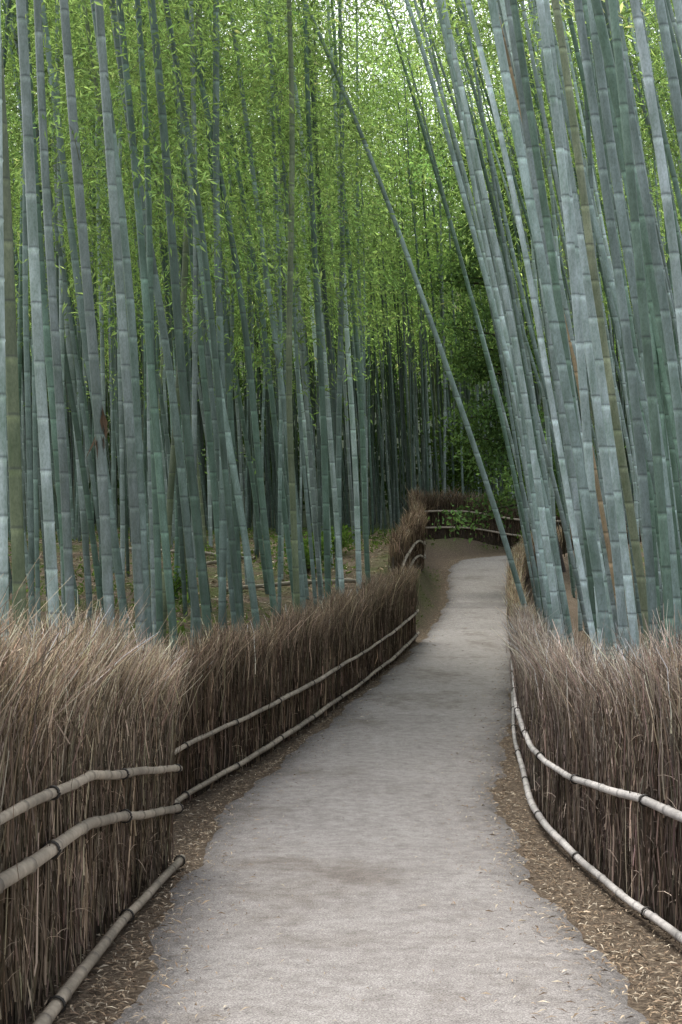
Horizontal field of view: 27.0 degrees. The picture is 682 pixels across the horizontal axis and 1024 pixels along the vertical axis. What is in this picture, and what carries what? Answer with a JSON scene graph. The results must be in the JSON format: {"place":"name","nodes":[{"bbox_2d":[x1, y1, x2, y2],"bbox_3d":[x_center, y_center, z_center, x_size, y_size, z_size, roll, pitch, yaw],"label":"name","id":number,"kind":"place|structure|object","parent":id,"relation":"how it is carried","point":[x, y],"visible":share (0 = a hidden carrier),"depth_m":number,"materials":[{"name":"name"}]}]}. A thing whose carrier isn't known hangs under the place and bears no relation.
{"place":"outdoors","nodes":[
{"label":"outdoors","id":0,"kind":"place"},
{"bbox_2d":[5,0,681,235],"label":"sky","id":1,"kind":"structure","parent":0,"point":[244,0],"materials":[{"name":"white"}]},
{"bbox_2d":[8,255,681,1023],"bbox_3d":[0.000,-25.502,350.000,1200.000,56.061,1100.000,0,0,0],"label":"ground","id":2,"kind":"structure","parent":0,"point":[442,555],"depth_m":10.79,"materials":[{"name":"brown soil"}]},
{"bbox_2d":[0,0,8,644],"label":"bamboo stalk","id":3,"kind":"object","parent":2,"relation":"on","point":[4,576],"visible":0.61,"depth_m":8.17,"materials":[{"name":"green plant"}]},
{"bbox_2d":[1,34,26,653],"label":"bamboo stalk","id":4,"kind":"object","parent":2,"relation":"on","point":[15,478],"visible":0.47,"depth_m":9.15,"materials":[{"name":"green plant"}]},
{"bbox_2d":[16,0,59,636],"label":"bamboo stalk","id":5,"kind":"object","parent":2,"relation":"on","point":[39,370],"visible":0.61,"depth_m":11.18,"materials":[{"name":"green plant"}]},
{"bbox_2d":[28,16,65,617],"bbox_3d":[-3.492,-5.664,15.706,1.343,15.306,0.115,0,0,20],"label":"bamboo stalk","id":6,"kind":"object","parent":2,"relation":"on","point":[48,358],"visible":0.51,"depth_m":15.56,"materials":[{"name":"green plant"}]},
{"bbox_2d":[59,0,114,638],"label":"bamboo stalk","id":7,"kind":"object","parent":2,"relation":"on","point":[103,498],"visible":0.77,"depth_m":12.52,"materials":[{"name":"green plant"}]},
{"bbox_2d":[86,407,109,459],"bbox_3d":[-2.147,-0.698,12.530,0.230,0.502,0.099,0,0,-22],"label":"peeling culm sheath","id":8,"kind":"object","parent":7,"relation":"attached to","point":[103,421],"visible":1,"depth_m":12.52,"materials":[{"name":"brown plant"}]},
{"bbox_2d":[0,559,211,1023],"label":"brushwood fence","id":9,"kind":"object","parent":2,"relation":"on","point":[89,769],"visible":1,"depth_m":6.00,"materials":[{"name":"brown wood"}]},
{"bbox_2d":[90,0,152,650],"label":"bamboo stalk","id":10,"kind":"object","parent":2,"relation":"on","point":[131,321],"visible":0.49,"depth_m":13.50,"materials":[{"name":"green plant"}]},
{"bbox_2d":[116,0,178,652],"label":"bamboo stalk","id":11,"kind":"object","parent":2,"relation":"on","point":[167,566],"visible":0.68,"depth_m":14.61,"materials":[{"name":"green plant"}]},
{"bbox_2d":[109,0,202,643],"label":"bamboo stalk","id":12,"kind":"object","parent":2,"relation":"on","point":[187,531],"visible":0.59,"depth_m":16.02,"materials":[{"name":"green plant"}]},
{"bbox_2d":[132,565,197,600],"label":"shrub","id":13,"kind":"object","parent":2,"relation":"on","point":[176,586],"visible":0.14,"depth_m":25.95,"materials":[{"name":"green plant"}]},
{"bbox_2d":[3,0,368,653],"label":"bamboo grove","id":14,"kind":"object","parent":2,"relation":"on","point":[63,354],"visible":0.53,"depth_m":18.98,"materials":[{"name":"green plant"}]},
{"bbox_2d":[129,548,255,559],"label":"fallen bamboo stalk","id":15,"kind":"object","parent":2,"relation":"on","point":[209,554],"visible":0.19,"depth_m":33.49,"materials":[{"name":"plant"}]},
{"bbox_2d":[163,0,244,636],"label":"bamboo stalk","id":16,"kind":"object","parent":2,"relation":"on","point":[225,475],"visible":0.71,"depth_m":16.48,"materials":[{"name":"green plant"}]},
{"bbox_2d":[164,10,260,629],"bbox_3d":[-2.115,-4.961,18.217,2.426,14.948,0.174,0,0,0],"label":"bamboo stalk","id":17,"kind":"object","parent":2,"relation":"on","point":[243,528],"visible":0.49,"depth_m":18.18,"materials":[{"name":"green plant"}]},
{"bbox_2d":[196,549,259,566],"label":"fallen bamboo stalk","id":18,"kind":"object","parent":2,"relation":"on","point":[211,562],"visible":0.27,"depth_m":31.80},
{"bbox_2d":[182,0,277,621],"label":"bamboo stalk","id":19,"kind":"object","parent":2,"relation":"on","point":[259,471],"visible":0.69,"depth_m":18.52,"materials":[{"name":"green plant"}]},
{"bbox_2d":[205,1,293,610],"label":"bamboo stalk","id":20,"kind":"object","parent":2,"relation":"on","point":[276,447],"visible":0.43,"depth_m":21.97,"materials":[{"name":"green plant"}]},
{"bbox_2d":[8,525,502,648],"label":"undergrowth","id":21,"kind":"object","parent":2,"relation":"on","point":[375,543],"visible":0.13,"depth_m":31.59,"materials":[{"name":"green plant"}]},
{"bbox_2d":[229,0,306,612],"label":"bamboo stalk","id":22,"kind":"object","parent":2,"relation":"on","point":[282,398],"visible":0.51,"depth_m":20.73,"materials":[{"name":"green plant"}]},
{"bbox_2d":[118,557,421,806],"bbox_3d":[-0.078,1.715,18.265,1.038,2.022,19.267,0,0,9],"label":"brushwood fence","id":23,"kind":"object","parent":2,"relation":"on","point":[275,684],"visible":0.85,"depth_m":14.93,"materials":[{"name":"brown wood"}]},
{"bbox_2d":[226,578,364,591],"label":"fallen bamboo stalk","id":24,"kind":"object","parent":2,"relation":"on","point":[287,583],"visible":0.3,"depth_m":27.45,"materials":[{"name":"plant"}]},
{"bbox_2d":[259,528,335,573],"bbox_3d":[-0.721,0.828,29.938,1.620,1.036,1.903,0,0,20],"label":"shrub","id":25,"kind":"object","parent":2,"relation":"on","point":[306,552],"visible":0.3,"depth_m":29.85,"materials":[{"name":"green plant"}]},
{"bbox_2d":[285,7,344,593],"bbox_3d":[-0.620,-4.750,23.183,1.574,14.541,0.118,0,0,13],"label":"bamboo stalk","id":26,"kind":"object","parent":2,"relation":"on","point":[334,496],"visible":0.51,"depth_m":23.06,"materials":[{"name":"green plant"}]},
{"bbox_2d":[302,0,331,601],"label":"bamboo stalk","id":27,"kind":"object","parent":2,"relation":"on","point":[325,495],"visible":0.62,"depth_m":21.38,"materials":[{"name":"green plant"}]},
{"bbox_2d":[16,273,627,512],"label":"hillside foliage","id":28,"kind":"object","parent":2,"relation":"on","point":[375,434],"visible":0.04,"depth_m":94.42,"materials":[{"name":"green plant"}]},
{"bbox_2d":[311,524,361,552],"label":"shrub","id":29,"kind":"object","parent":2,"relation":"on","point":[345,540],"visible":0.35,"depth_m":34.84,"materials":[{"name":"green plant"}]},
{"bbox_2d":[1,0,681,473],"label":"leaves","id":30,"kind":"object","parent":2,"relation":"on","point":[257,78],"depth_m":23.29,"materials":[{"name":"green plant"}]},
{"bbox_2d":[2,0,681,581],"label":"distant bamboo grove","id":31,"kind":"object","parent":2,"relation":"on","point":[390,404],"visible":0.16,"depth_m":56.69,"materials":[{"name":"green plant"}]},
{"bbox_2d":[326,2,361,595],"bbox_3d":[-0.041,-4.611,24.663,0.948,14.208,0.138,0,0,20],"label":"bamboo stalk","id":32,"kind":"object","parent":2,"relation":"on","point":[354,464],"visible":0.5,"depth_m":24.55,"materials":[{"name":"green plant"}]},
{"bbox_2d":[8,531,681,1023],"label":"leaf litter","id":33,"kind":"object","parent":2,"relation":"on","point":[542,873],"visible":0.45,"depth_m":7.61,"materials":[{"name":"brown plant"}]},
{"bbox_2d":[330,0,370,584],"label":"bamboo stalk","id":34,"kind":"object","parent":2,"relation":"on","point":[363,469],"visible":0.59,"depth_m":26.58,"materials":[{"name":"green plant"}]},
{"bbox_2d":[383,487,432,573],"bbox_3d":[2.103,0.470,39.741,1.115,2.908,21.036,0,0,4],"label":"brushwood fence","id":35,"kind":"object","parent":2,"relation":"on","point":[407,540],"visible":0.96,"depth_m":33.20,"materials":[{"name":"brown wood"}]},
{"bbox_2d":[307,4,526,606],"bbox_3d":[0.230,-4.832,21.602,5.836,14.871,0.111,0,0,2],"label":"bamboo stalk","id":36,"kind":"object","parent":2,"relation":"on","point":[460,408],"visible":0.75,"depth_m":21.54,"materials":[{"name":"green plant"}]},
{"bbox_2d":[421,412,498,497],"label":"shrub","id":37,"kind":"object","parent":2,"relation":"on","point":[457,475],"visible":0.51,"depth_m":55.42,"materials":[{"name":"green plant"}]},
{"bbox_2d":[435,0,565,647],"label":"bamboo stalk","id":38,"kind":"object","parent":2,"relation":"on","point":[486,244],"visible":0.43,"depth_m":19.91,"materials":[{"name":"green plant"}]},
{"bbox_2d":[440,0,563,647],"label":"bamboo stalk","id":39,"kind":"object","parent":2,"relation":"on","point":[533,455],"visible":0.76,"depth_m":17.27,"materials":[{"name":"green plant"}]},
{"bbox_2d":[387,115,633,571],"bbox_3d":[4.994,-4.473,38.639,6.505,12.653,6.073,0,0,-21],"label":"broadleaf tree","id":40,"kind":"object","parent":2,"relation":"on","point":[469,363],"visible":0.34,"depth_m":38.51,"materials":[{"name":"green plant"}]},
{"bbox_2d":[382,0,681,664],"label":"bamboo grove","id":41,"kind":"object","parent":2,"relation":"on","point":[541,594],"visible":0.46,"depth_m":20.21,"materials":[{"name":"green plant"}]},
{"bbox_2d":[396,485,678,548],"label":"brushwood fence","id":42,"kind":"object","parent":2,"relation":"on","point":[491,533],"visible":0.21,"depth_m":51.07,"materials":[{"name":"brown wood"}]},
{"bbox_2d":[496,0,588,592],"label":"bamboo stalk","id":43,"kind":"object","parent":2,"relation":"on","point":[568,451],"visible":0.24,"depth_m":16.08,"materials":[{"name":"green plant"}]},
{"bbox_2d":[504,0,584,464],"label":"bamboo stalk","id":44,"kind":"object","parent":2,"relation":"on","point":[528,145],"visible":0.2,"depth_m":14.04,"materials":[{"name":"green plant"}]},
{"bbox_2d":[510,0,597,642],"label":"bamboo stalk","id":45,"kind":"object","parent":2,"relation":"on","point":[551,253],"visible":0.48,"depth_m":13.07,"materials":[{"name":"green plant"}]},
{"bbox_2d":[499,0,616,650],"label":"bamboo stalk","id":46,"kind":"object","parent":2,"relation":"on","point":[502,4],"visible":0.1,"depth_m":14.54,"materials":[{"name":"green plant"}]},
{"bbox_2d":[498,12,630,664],"bbox_3d":[1.954,-3.303,15.204,2.548,11.500,0.073,0,0,0],"label":"dead bamboo stalk","id":47,"kind":"object","parent":2,"relation":"on","point":[603,518],"visible":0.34,"depth_m":15.18,"materials":[{"name":"plant"}]},
{"bbox_2d":[536,0,604,662],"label":"bamboo stalk","id":48,"kind":"object","parent":2,"relation":"on","point":[578,332],"visible":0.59,"depth_m":11.68,"materials":[{"name":"green plant"}]},
{"bbox_2d":[550,435,597,556],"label":"shrub","id":49,"kind":"object","parent":2,"relation":"on","point":[564,540],"visible":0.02,"depth_m":41.96,"materials":[{"name":"green plant"}]},
{"bbox_2d":[491,599,681,945],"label":"brushwood fence","id":50,"kind":"object","parent":2,"relation":"on","point":[599,756],"visible":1,"depth_m":8.04,"materials":[{"name":"brown wood"}]},
{"bbox_2d":[544,0,629,668],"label":"bamboo stalk","id":51,"kind":"object","parent":2,"relation":"on","point":[609,494],"visible":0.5,"depth_m":12.11,"materials":[{"name":"green plant"}]},
{"bbox_2d":[501,523,679,656],"bbox_3d":[5.038,1.400,33.872,4.803,2.637,30.118,0,0,19],"label":"brushwood fence","id":52,"kind":"object","parent":2,"relation":"on","point":[520,562],"visible":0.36,"depth_m":31.96,"materials":[{"name":"brown wood"}]},
{"bbox_2d":[551,0,648,655],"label":"bamboo stalk","id":53,"kind":"object","parent":2,"relation":"on","point":[622,462],"visible":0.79,"depth_m":13.13,"materials":[{"name":"green plant"}]},
{"bbox_2d":[561,102,641,660],"bbox_3d":[1.480,-5.533,12.745,2.726,15.886,0.108,0,0,-3],"label":"bamboo stalk","id":54,"kind":"object","parent":2,"relation":"on","point":[621,525],"visible":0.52,"depth_m":12.76,"materials":[{"name":"green plant"}]},
{"bbox_2d":[573,0,660,671],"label":"bamboo stalk","id":55,"kind":"object","parent":2,"relation":"on","point":[650,577],"visible":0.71,"depth_m":10.59,"materials":[{"name":"green plant"}]},
{"bbox_2d":[582,0,681,486],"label":"bamboo stalk","id":56,"kind":"object","parent":2,"relation":"on","point":[648,293],"visible":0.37,"depth_m":12.40,"materials":[{"name":"green plant"}]},
{"bbox_2d":[587,0,681,646],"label":"bamboo stalk","id":57,"kind":"object","parent":2,"relation":"on","point":[618,195],"visible":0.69,"depth_m":11.38,"materials":[{"name":"green plant"}]},
{"bbox_2d":[591,0,681,404],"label":"bamboo stalk","id":58,"kind":"object","parent":2,"relation":"on","point":[604,40],"visible":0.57,"depth_m":10.82,"materials":[{"name":"green plant"}]},
{"bbox_2d":[608,0,675,649],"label":"bamboo stalk","id":59,"kind":"object","parent":2,"relation":"on","point":[646,342],"visible":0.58,"depth_m":9.82,"materials":[{"name":"green plant"}]},
{"bbox_2d":[605,0,681,480],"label":"bamboo stalk","id":60,"kind":"object","parent":2,"relation":"on","point":[660,283],"visible":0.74,"depth_m":10.35,"materials":[{"name":"green plant"}]},
{"bbox_2d":[630,0,681,372],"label":"bamboo stalk","id":61,"kind":"object","parent":2,"relation":"on","point":[673,249],"visible":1,"depth_m":9.50,"materials":[{"name":"green plant"}]},
{"bbox_2d":[654,0,681,161],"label":"bamboo stalk","id":62,"kind":"object","parent":2,"relation":"on","point":[671,69],"visible":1,"depth_m":9.77,"materials":[{"name":"green plant"}]},
{"bbox_2d":[664,0,681,98],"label":"bamboo stalk","id":63,"kind":"object","parent":2,"relation":"on","point":[678,63],"visible":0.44,"depth_m":10.23,"materials":[{"name":"green plant"}]},
{"bbox_2d":[113,555,648,1023],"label":"path","id":64,"kind":"structure","parent":0,"point":[351,939],"depth_m":7.94,"materials":[{"name":"grey concrete"}]}
]}

